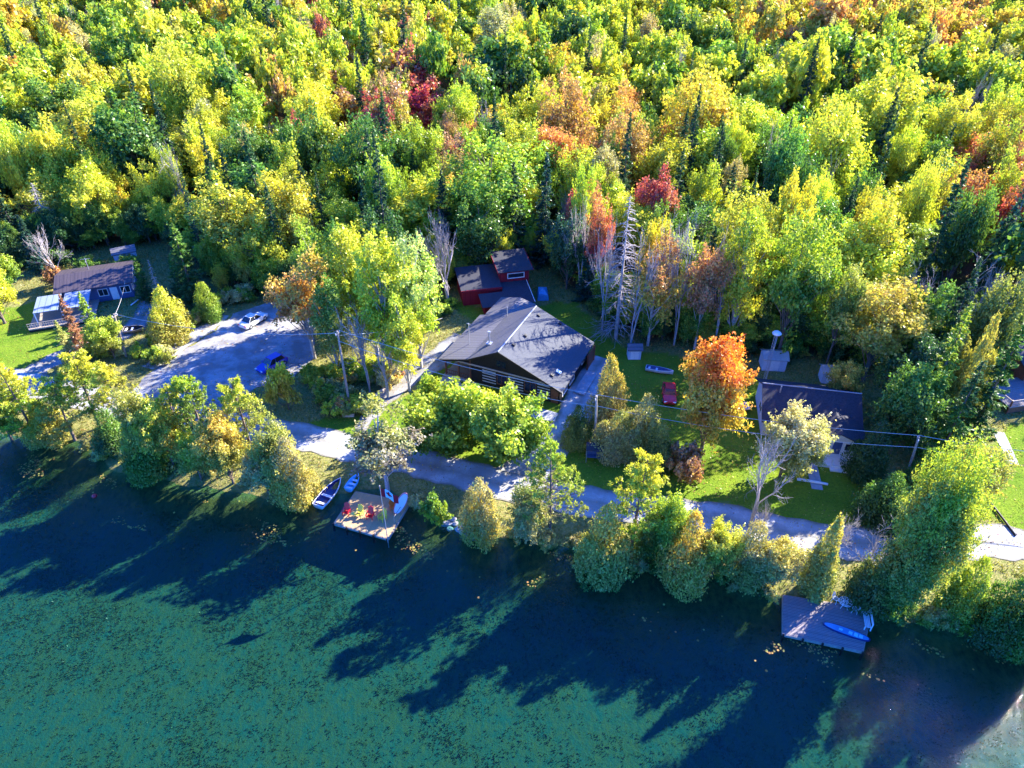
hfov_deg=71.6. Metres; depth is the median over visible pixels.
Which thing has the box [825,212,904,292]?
broadleaf tree
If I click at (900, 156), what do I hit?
broadleaf tree
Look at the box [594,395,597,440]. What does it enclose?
utility pole
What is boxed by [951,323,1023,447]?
spruce tree
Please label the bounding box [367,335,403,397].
bare tree
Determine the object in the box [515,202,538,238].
sapling
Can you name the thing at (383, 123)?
spruce tree
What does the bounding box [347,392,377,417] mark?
shrub
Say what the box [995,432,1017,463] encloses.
stepping path
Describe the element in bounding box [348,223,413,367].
tall broadleaf tree
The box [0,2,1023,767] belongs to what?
ground
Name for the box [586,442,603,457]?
garden swing
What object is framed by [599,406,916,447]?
power line
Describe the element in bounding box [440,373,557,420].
house patio
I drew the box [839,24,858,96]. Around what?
spruce tree
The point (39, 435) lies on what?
cedar tree
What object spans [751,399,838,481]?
broadleaf tree
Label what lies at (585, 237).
bare tree
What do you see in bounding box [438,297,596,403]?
log house
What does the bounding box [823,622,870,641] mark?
paddleboard
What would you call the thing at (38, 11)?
spruce tree
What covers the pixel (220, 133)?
broadleaf tree
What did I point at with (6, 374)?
pine tree
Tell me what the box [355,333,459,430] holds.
side path
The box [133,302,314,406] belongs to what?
parking lot
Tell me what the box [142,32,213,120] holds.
broadleaf tree
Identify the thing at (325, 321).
tall broadleaf tree
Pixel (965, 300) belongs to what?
spruce tree
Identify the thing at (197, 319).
shrub
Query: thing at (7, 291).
broadleaf tree
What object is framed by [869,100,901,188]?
spruce tree
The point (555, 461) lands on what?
broadleaf tree
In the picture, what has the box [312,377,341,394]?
shrub
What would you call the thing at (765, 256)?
broadleaf tree
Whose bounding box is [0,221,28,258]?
sapling
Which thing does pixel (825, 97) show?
spruce tree
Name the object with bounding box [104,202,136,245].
sapling
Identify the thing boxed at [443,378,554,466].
round bushy tree
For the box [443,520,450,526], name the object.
shore stone
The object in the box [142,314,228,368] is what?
gravel path
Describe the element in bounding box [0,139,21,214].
broadleaf tree
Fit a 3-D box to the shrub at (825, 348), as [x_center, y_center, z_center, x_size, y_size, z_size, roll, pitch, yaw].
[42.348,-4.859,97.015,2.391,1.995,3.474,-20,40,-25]
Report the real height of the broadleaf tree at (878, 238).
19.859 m
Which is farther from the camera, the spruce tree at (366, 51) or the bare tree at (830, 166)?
the spruce tree at (366, 51)
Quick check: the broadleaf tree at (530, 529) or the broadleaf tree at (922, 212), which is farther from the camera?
the broadleaf tree at (922, 212)
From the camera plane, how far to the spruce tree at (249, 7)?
196.80 m
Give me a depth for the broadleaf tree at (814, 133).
131.71 m
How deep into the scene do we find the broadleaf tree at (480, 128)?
136.69 m
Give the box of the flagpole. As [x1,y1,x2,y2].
[379,485,388,547]
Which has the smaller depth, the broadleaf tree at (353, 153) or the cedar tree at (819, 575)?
the cedar tree at (819, 575)
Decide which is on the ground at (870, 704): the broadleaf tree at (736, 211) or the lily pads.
the broadleaf tree at (736, 211)
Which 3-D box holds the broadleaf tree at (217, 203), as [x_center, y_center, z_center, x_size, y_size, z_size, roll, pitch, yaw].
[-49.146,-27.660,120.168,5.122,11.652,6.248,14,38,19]
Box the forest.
[0,0,1023,310]
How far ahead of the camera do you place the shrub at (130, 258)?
116.37 m
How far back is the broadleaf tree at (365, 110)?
143.30 m
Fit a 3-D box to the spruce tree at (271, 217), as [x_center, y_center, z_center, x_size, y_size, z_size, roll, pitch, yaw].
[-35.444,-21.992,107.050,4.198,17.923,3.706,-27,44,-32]
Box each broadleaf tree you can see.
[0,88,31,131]
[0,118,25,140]
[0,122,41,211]
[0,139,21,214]
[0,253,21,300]
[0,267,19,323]
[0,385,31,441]
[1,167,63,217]
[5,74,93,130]
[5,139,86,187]
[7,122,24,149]
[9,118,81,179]
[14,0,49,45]
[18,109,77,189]
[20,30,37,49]
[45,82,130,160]
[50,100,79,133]
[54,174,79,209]
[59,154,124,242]
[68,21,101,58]
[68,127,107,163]
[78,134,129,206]
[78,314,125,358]
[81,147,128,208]
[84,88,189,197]
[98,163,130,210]
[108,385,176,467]
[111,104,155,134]
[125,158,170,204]
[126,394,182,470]
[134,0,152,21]
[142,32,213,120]
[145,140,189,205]
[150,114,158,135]
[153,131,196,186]
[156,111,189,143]
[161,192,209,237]
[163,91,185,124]
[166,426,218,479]
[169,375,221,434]
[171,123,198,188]
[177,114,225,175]
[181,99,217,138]
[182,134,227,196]
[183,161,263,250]
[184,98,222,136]
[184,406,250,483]
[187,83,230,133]
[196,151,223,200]
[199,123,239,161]
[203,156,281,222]
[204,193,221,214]
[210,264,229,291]
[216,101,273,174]
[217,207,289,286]
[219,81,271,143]
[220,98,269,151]
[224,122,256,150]
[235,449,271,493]
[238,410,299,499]
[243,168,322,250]
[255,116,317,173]
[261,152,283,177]
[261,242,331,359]
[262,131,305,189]
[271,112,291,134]
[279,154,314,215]
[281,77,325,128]
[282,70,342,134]
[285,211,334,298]
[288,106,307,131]
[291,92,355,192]
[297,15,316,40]
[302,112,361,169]
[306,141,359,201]
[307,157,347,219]
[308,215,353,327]
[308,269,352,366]
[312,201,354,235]
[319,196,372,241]
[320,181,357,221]
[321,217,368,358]
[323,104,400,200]
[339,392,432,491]
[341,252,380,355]
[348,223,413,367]
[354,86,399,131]
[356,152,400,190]
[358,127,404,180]
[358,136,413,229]
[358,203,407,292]
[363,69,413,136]
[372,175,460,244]
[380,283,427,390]
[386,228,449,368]
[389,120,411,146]
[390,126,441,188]
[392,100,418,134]
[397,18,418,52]
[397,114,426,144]
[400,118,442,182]
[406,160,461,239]
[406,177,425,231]
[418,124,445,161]
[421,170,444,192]
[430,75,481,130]
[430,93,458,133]
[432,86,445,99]
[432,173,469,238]
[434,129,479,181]
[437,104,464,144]
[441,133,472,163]
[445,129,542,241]
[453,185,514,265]
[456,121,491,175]
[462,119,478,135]
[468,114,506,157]
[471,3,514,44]
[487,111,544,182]
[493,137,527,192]
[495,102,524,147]
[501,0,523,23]
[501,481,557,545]
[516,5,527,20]
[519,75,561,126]
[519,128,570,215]
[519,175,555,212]
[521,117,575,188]
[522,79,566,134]
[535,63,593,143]
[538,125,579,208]
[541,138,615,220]
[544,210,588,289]
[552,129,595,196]
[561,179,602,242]
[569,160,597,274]
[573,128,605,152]
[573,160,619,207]
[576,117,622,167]
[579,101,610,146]
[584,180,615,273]
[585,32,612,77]
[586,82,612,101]
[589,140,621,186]
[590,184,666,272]
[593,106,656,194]
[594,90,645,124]
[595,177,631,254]
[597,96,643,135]
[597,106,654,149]
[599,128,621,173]
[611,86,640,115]
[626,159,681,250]
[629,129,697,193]
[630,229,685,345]
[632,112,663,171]
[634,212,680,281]
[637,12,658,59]
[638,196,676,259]
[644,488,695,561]
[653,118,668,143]
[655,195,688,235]
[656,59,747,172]
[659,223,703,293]
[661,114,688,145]
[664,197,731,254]
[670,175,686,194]
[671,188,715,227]
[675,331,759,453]
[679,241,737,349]
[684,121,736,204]
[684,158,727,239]
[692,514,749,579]
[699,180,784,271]
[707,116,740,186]
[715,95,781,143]
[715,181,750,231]
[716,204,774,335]
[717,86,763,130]
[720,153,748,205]
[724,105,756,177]
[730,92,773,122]
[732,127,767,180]
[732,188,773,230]
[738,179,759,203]
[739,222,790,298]
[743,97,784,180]
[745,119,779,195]
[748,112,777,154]
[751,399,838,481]
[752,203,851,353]
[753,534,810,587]
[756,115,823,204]
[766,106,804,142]
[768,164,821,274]
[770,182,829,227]
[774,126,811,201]
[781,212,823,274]
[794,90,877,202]
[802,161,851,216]
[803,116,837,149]
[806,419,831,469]
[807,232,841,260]
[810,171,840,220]
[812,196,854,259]
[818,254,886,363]
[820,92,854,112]
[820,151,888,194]
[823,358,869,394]
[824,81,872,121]
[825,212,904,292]
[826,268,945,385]
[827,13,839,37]
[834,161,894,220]
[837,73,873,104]
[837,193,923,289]
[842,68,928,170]
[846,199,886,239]
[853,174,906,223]
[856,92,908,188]
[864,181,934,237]
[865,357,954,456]
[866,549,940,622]
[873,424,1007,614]
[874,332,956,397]
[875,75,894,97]
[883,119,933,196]
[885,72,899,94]
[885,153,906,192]
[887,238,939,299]
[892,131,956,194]
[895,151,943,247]
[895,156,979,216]
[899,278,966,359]
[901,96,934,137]
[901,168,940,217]
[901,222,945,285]
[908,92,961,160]
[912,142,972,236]
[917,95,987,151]
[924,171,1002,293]
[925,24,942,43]
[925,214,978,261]
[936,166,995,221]
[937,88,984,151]
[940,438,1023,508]
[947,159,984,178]
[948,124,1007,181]
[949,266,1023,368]
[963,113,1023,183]
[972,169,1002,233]
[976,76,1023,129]
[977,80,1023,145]
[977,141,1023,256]
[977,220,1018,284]
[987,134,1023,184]
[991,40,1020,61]
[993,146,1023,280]
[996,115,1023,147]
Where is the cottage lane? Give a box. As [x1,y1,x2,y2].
[25,301,156,376]
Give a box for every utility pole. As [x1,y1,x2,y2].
[112,313,126,356]
[335,331,348,398]
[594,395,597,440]
[908,436,919,471]
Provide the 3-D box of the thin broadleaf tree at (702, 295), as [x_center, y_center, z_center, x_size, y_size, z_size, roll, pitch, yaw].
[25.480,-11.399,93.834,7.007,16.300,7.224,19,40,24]
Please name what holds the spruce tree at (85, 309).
on the ground at (870, 704)
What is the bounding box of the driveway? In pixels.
[496,355,609,478]
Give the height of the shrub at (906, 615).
2.734 m
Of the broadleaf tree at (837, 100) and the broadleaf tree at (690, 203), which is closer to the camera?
the broadleaf tree at (690, 203)
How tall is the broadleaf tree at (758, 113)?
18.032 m
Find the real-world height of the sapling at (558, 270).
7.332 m
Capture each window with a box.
[97,288,108,296]
[119,285,130,292]
[495,359,506,368]
[497,373,506,385]
[507,272,524,278]
[524,381,535,393]
[758,399,761,414]
[843,443,856,451]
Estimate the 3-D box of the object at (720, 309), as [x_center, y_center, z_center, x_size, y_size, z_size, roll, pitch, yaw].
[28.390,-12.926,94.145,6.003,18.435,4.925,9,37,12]
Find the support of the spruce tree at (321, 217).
on the ground at (870, 704)
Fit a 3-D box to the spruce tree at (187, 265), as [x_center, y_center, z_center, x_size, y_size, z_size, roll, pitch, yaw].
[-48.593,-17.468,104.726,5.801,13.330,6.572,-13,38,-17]
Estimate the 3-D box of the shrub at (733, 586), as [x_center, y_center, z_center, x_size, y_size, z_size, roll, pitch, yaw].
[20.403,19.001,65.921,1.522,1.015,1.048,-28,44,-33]
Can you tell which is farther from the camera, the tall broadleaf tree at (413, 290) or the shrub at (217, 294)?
the shrub at (217, 294)
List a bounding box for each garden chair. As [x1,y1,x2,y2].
[341,502,350,516]
[354,504,363,518]
[365,506,374,520]
[377,508,386,522]
[389,500,394,510]
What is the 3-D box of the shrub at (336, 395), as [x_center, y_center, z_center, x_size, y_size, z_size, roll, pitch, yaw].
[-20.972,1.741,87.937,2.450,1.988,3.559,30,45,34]
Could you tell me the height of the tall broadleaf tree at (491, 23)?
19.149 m
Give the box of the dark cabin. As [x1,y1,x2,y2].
[999,341,1023,380]
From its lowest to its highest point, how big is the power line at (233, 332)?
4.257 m
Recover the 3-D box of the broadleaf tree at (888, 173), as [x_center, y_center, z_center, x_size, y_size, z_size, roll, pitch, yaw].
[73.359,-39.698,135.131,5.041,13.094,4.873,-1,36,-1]
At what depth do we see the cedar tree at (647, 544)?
67.32 m
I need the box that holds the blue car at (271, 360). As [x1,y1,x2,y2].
[255,352,287,373]
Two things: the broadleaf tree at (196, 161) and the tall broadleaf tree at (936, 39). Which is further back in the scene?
the tall broadleaf tree at (936, 39)
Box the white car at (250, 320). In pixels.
[238,311,267,328]
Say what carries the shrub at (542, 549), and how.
on the ground at (870, 704)
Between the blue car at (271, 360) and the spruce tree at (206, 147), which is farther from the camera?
the spruce tree at (206, 147)
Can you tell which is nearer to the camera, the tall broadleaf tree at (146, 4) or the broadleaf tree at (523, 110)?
the broadleaf tree at (523, 110)
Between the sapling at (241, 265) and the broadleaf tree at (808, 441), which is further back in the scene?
the sapling at (241, 265)
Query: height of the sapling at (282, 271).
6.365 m
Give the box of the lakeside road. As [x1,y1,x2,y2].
[0,365,1023,560]
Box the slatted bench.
[861,609,873,630]
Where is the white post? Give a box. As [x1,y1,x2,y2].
[797,478,827,485]
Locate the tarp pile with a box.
[537,287,548,300]
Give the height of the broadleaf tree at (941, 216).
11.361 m
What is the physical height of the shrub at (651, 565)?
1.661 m
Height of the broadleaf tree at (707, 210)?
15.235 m
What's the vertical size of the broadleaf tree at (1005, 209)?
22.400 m
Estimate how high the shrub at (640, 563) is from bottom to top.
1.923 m
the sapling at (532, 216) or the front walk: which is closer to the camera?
the front walk
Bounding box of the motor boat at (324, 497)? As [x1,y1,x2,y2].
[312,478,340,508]
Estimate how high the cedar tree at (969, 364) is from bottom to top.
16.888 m
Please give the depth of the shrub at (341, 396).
86.17 m
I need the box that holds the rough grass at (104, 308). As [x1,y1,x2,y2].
[0,240,1023,608]
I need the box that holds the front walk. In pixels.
[808,460,822,489]
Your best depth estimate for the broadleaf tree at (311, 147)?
123.68 m
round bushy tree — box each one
[400,369,496,464]
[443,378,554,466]
[456,383,501,433]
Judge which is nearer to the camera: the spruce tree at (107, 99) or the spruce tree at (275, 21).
the spruce tree at (107, 99)
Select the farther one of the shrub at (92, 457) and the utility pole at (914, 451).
the shrub at (92, 457)
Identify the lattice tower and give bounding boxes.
[763,330,781,378]
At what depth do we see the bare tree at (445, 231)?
110.72 m
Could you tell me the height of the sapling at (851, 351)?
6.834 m
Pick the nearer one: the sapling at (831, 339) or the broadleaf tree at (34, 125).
the sapling at (831, 339)
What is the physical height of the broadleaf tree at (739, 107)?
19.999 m
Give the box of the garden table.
[839,596,851,609]
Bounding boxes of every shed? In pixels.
[110,244,136,260]
[626,343,642,359]
[759,349,789,371]
[818,364,832,383]
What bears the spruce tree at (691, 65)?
on the ground at (870, 704)
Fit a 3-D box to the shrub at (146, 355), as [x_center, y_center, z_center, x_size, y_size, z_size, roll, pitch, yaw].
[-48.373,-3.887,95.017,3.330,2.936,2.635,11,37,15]
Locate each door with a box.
[109,287,120,299]
[551,389,557,403]
[630,351,634,359]
[634,351,638,359]
[769,361,775,370]
[773,361,779,370]
[832,442,842,453]
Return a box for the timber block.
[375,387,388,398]
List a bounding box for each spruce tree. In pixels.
[0,20,15,58]
[0,183,18,225]
[0,193,29,256]
[6,2,25,44]
[16,215,52,277]
[34,0,46,34]
[38,45,54,82]
[53,320,84,370]
[58,294,86,351]
[62,100,85,165]
[68,9,83,41]
[76,76,86,104]
[77,291,100,357]
[103,91,112,107]
[125,62,153,135]
[132,257,156,302]
[148,78,192,196]
[154,85,168,123]
[168,254,186,295]
[169,222,207,311]
[178,168,204,265]
[197,120,219,201]
[218,143,241,245]
[242,129,267,211]
[246,0,254,18]
[249,146,262,190]
[261,0,276,36]
[263,181,285,285]
[272,13,278,34]
[295,160,317,240]
[314,171,329,239]
[355,52,366,111]
[357,176,371,244]
[359,5,374,68]
[363,128,375,202]
[371,126,394,243]
[375,116,380,137]
[378,91,400,191]
[398,0,414,89]
[408,148,418,185]
[434,169,455,247]
[456,0,461,35]
[489,94,499,171]
[500,28,510,108]
[504,162,529,258]
[529,151,554,268]
[570,239,597,302]
[584,22,592,77]
[610,112,632,249]
[620,15,627,66]
[645,61,655,117]
[673,108,689,189]
[674,148,685,201]
[680,85,700,194]
[683,51,693,110]
[687,104,696,187]
[694,225,717,288]
[705,0,710,15]
[709,122,725,211]
[714,164,736,252]
[717,113,723,139]
[732,38,747,96]
[747,170,758,212]
[768,117,792,208]
[776,181,785,205]
[797,36,819,125]
[814,93,826,128]
[838,185,855,243]
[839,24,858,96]
[840,176,859,217]
[857,218,900,317]
[864,87,899,189]
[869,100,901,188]
[873,13,882,39]
[880,124,900,189]
[894,159,971,308]
[895,301,974,455]
[901,12,936,104]
[912,359,987,466]
[925,205,957,287]
[934,257,982,357]
[944,122,956,156]
[950,75,959,99]
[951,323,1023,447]
[960,202,1018,298]
[987,24,1002,57]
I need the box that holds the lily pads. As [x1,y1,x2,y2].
[18,451,1005,693]
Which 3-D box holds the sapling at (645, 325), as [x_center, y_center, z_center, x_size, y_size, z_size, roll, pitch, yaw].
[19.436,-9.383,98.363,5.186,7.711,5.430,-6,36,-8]
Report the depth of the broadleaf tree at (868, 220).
102.46 m
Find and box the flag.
[380,488,398,503]
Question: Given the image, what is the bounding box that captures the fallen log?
[990,503,1016,535]
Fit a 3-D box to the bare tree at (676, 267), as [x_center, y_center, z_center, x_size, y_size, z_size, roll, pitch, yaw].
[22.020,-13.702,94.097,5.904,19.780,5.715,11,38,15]
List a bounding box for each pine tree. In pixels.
[0,358,25,429]
[0,363,57,439]
[27,372,89,440]
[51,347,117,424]
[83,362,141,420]
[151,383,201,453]
[215,374,279,448]
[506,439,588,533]
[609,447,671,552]
[1009,552,1023,603]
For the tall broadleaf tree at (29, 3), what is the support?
on the ground at (870, 704)
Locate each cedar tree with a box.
[16,400,71,450]
[89,408,124,459]
[117,419,171,488]
[139,284,193,349]
[193,281,222,324]
[266,435,323,514]
[457,476,503,553]
[558,404,591,452]
[570,504,641,592]
[583,352,632,431]
[588,409,646,467]
[617,393,661,464]
[632,512,660,563]
[644,421,675,478]
[647,508,719,602]
[730,519,771,596]
[795,512,845,605]
[839,418,891,488]
[840,535,900,624]
[848,470,917,538]
[893,446,940,497]
[927,554,993,632]
[932,333,971,430]
[934,309,1001,435]
[964,575,1023,664]
[995,614,1023,665]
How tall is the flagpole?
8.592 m
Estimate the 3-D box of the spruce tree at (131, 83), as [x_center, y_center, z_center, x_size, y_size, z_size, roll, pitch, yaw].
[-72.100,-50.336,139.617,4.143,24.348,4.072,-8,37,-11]
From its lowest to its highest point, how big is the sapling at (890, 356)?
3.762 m
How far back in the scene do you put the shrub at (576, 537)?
69.85 m
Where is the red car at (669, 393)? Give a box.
[661,382,678,404]
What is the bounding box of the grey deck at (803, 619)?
[780,595,870,659]
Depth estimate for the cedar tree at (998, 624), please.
59.56 m
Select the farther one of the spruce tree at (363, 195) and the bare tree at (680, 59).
the bare tree at (680, 59)
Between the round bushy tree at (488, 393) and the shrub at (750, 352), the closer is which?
the round bushy tree at (488, 393)
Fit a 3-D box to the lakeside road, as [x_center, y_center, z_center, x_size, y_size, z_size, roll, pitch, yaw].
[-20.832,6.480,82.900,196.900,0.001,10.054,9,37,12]
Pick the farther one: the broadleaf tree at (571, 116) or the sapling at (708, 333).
the broadleaf tree at (571, 116)
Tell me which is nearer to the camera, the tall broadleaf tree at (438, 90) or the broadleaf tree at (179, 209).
the broadleaf tree at (179, 209)
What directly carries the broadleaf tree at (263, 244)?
on the ground at (870, 704)
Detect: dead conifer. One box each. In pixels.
[28,183,71,248]
[147,260,160,287]
[583,196,646,349]
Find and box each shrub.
[14,258,27,269]
[39,260,62,285]
[44,247,73,260]
[47,250,70,268]
[70,254,91,267]
[78,440,90,452]
[79,341,101,358]
[84,260,105,266]
[87,448,100,460]
[92,441,109,461]
[94,351,109,357]
[95,347,113,357]
[109,347,125,356]
[116,253,140,261]
[118,254,140,267]
[127,340,143,353]
[129,345,147,358]
[138,345,160,365]
[143,333,156,344]
[149,351,175,364]
[151,342,178,357]
[167,456,176,471]
[167,459,182,468]
[184,312,197,328]
[186,311,201,323]
[198,265,212,275]
[213,291,224,299]
[217,291,229,303]
[220,285,232,295]
[225,288,244,305]
[234,282,254,292]
[235,287,253,302]
[242,284,253,299]
[242,295,257,301]
[259,361,302,409]
[262,288,285,298]
[295,373,305,381]
[297,365,324,388]
[300,362,325,380]
[312,377,335,403]
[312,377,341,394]
[318,360,347,379]
[320,397,345,416]
[327,393,344,410]
[328,355,358,384]
[329,380,357,398]
[329,396,350,412]
[330,392,355,402]
[340,372,360,384]
[341,401,351,417]
[345,364,358,377]
[345,393,366,405]
[346,355,369,380]
[347,366,361,383]
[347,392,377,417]
[348,394,359,414]
[352,389,370,414]
[357,359,381,384]
[359,354,387,374]
[359,358,388,380]
[359,370,373,381]
[369,369,393,386]
[376,367,400,390]
[393,368,404,378]
[407,493,423,511]
[417,487,453,526]
[432,311,445,318]
[435,303,453,318]
[439,295,451,303]
[444,297,457,305]
[505,525,524,542]
[512,532,527,546]
[537,527,556,544]
[539,537,561,549]
[540,543,549,552]
[542,538,557,549]
[561,530,584,547]
[585,298,601,310]
[593,303,601,317]
[628,558,646,573]
[630,553,652,571]
[646,557,680,579]
[663,437,705,483]
[705,569,730,585]
[726,581,738,592]
[734,338,757,354]
[745,340,766,355]
[750,578,763,599]
[761,338,778,348]
[762,587,768,597]
[765,585,779,604]
[782,341,804,358]
[794,343,812,356]
[814,344,828,358]
[823,344,850,363]
[845,351,857,363]
[848,354,866,365]
[868,599,919,627]
[879,609,906,619]
[900,602,919,627]
[915,610,939,629]
[918,603,949,631]
[935,604,963,630]
[957,625,969,636]
[962,612,988,638]
[992,368,1014,376]
[993,639,1010,651]
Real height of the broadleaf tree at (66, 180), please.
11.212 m
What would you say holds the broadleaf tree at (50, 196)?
on the ground at (870, 704)
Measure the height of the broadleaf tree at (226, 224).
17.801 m
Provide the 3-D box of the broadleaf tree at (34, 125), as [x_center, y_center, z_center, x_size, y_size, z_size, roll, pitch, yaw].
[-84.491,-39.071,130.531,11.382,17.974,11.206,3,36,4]
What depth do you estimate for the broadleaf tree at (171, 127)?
145.69 m
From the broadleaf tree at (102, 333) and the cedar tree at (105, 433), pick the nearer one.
the cedar tree at (105, 433)
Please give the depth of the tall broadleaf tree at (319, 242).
94.30 m
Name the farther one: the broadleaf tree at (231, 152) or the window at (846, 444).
the broadleaf tree at (231, 152)
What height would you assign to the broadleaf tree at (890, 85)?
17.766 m
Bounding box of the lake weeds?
[0,461,1023,767]
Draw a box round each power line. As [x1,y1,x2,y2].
[115,314,332,334]
[339,330,595,394]
[340,341,595,406]
[597,394,908,434]
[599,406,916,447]
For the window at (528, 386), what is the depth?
88.77 m
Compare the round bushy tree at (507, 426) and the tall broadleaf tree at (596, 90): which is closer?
the round bushy tree at (507, 426)
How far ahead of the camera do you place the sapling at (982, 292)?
97.09 m
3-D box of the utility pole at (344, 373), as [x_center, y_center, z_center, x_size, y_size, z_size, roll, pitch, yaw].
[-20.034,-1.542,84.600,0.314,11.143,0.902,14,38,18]
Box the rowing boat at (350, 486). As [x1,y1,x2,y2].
[344,473,358,491]
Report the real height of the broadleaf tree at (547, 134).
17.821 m
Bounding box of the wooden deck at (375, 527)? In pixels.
[332,491,409,546]
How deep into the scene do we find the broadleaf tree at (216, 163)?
124.93 m
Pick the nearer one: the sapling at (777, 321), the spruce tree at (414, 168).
the sapling at (777, 321)
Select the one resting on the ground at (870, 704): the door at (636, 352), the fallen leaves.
the fallen leaves
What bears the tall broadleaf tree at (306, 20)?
on the ground at (870, 704)
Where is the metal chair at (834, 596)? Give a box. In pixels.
[831,591,838,604]
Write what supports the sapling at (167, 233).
on the ground at (870, 704)
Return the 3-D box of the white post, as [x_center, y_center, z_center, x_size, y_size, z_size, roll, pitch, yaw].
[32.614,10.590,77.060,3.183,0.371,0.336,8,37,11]
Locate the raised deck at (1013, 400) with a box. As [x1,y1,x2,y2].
[987,377,1023,413]
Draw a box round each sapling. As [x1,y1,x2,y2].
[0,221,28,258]
[0,223,28,267]
[13,210,45,255]
[17,211,44,252]
[33,206,71,249]
[53,208,84,250]
[54,198,81,216]
[67,218,96,249]
[68,227,108,247]
[81,199,112,244]
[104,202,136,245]
[117,190,139,211]
[118,203,154,242]
[120,223,142,243]
[131,193,153,232]
[139,198,161,239]
[141,195,175,233]
[158,218,186,242]
[176,229,199,261]
[193,240,206,268]
[198,234,222,276]
[211,247,235,282]
[219,257,244,285]
[227,248,254,282]
[247,266,279,296]
[249,247,281,284]
[274,256,291,285]
[275,245,302,282]
[408,241,422,265]
[416,250,446,287]
[420,230,441,255]
[433,246,456,283]
[448,242,464,256]
[450,250,479,277]
[475,246,499,263]
[490,226,518,249]
[502,228,519,248]
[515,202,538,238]
[519,225,535,256]
[522,209,535,227]
[531,211,555,256]
[540,227,563,273]
[554,258,575,280]
[563,256,583,281]
[571,259,600,282]
[589,265,617,308]
[597,273,632,323]
[613,289,638,329]
[614,270,642,298]
[633,289,649,321]
[636,295,670,340]
[654,307,676,340]
[669,282,690,328]
[671,293,715,345]
[688,320,723,343]
[707,300,731,331]
[713,288,730,322]
[718,316,764,348]
[728,299,753,321]
[747,299,775,343]
[751,280,781,314]
[759,314,789,345]
[769,314,787,339]
[773,308,816,343]
[801,299,824,314]
[801,312,826,346]
[803,298,828,324]
[807,331,835,349]
[816,318,858,348]
[827,333,861,357]
[849,319,874,362]
[854,343,882,362]
[875,348,902,367]
[965,290,1008,316]
[1007,290,1023,311]
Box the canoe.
[645,365,673,373]
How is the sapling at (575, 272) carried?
on the ground at (870, 704)
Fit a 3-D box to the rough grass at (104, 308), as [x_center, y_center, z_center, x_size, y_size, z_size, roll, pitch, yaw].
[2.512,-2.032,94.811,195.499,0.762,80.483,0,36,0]
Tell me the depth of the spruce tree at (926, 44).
162.29 m
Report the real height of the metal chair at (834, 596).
1.026 m
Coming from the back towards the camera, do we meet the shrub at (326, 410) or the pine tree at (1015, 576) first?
the shrub at (326, 410)
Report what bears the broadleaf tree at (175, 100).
on the ground at (870, 704)
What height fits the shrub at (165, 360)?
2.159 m
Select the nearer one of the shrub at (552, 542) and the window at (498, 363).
the shrub at (552, 542)
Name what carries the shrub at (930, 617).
on the ground at (870, 704)
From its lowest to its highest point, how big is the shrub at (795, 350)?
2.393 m
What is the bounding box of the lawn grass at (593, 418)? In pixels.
[0,302,1023,524]
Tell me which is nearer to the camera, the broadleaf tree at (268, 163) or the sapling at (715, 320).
the sapling at (715, 320)
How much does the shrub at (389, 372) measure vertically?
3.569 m
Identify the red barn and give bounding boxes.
[454,248,535,314]
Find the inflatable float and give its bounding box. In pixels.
[394,492,407,513]
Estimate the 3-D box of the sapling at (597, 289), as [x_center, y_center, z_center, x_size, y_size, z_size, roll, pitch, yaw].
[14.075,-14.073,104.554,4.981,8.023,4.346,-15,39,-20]
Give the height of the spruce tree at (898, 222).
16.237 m
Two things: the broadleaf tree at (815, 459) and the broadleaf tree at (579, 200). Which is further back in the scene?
the broadleaf tree at (579, 200)
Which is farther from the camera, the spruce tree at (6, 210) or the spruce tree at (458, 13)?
the spruce tree at (458, 13)
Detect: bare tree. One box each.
[22,223,72,269]
[156,142,184,197]
[329,300,371,391]
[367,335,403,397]
[408,208,456,299]
[435,210,449,244]
[471,96,492,133]
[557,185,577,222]
[562,198,591,284]
[584,215,618,329]
[623,226,665,342]
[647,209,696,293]
[660,213,705,345]
[671,35,687,82]
[692,209,718,239]
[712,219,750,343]
[743,431,796,526]
[750,496,773,531]
[758,114,783,208]
[772,44,790,65]
[814,149,841,179]
[838,510,862,547]
[845,515,896,564]
[901,255,944,306]
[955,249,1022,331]
[963,67,992,111]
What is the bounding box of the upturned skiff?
[122,325,144,333]
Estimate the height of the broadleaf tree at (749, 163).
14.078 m
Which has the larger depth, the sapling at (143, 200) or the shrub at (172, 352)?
the sapling at (143, 200)
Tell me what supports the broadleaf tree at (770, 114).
on the ground at (870, 704)
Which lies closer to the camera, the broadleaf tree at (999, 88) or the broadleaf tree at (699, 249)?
the broadleaf tree at (699, 249)
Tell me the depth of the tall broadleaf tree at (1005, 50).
175.89 m
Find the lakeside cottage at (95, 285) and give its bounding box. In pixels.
[26,258,136,332]
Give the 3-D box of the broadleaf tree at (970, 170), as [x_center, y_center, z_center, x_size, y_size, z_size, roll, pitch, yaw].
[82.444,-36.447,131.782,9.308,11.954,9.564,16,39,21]
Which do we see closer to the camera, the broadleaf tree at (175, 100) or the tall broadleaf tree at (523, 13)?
the broadleaf tree at (175, 100)
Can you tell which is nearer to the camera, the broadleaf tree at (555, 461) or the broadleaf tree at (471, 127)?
the broadleaf tree at (555, 461)
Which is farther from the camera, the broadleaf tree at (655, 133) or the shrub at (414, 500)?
the broadleaf tree at (655, 133)
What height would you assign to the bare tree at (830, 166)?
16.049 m
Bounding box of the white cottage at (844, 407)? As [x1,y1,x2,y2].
[755,378,864,472]
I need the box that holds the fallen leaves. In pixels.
[2,242,1023,609]

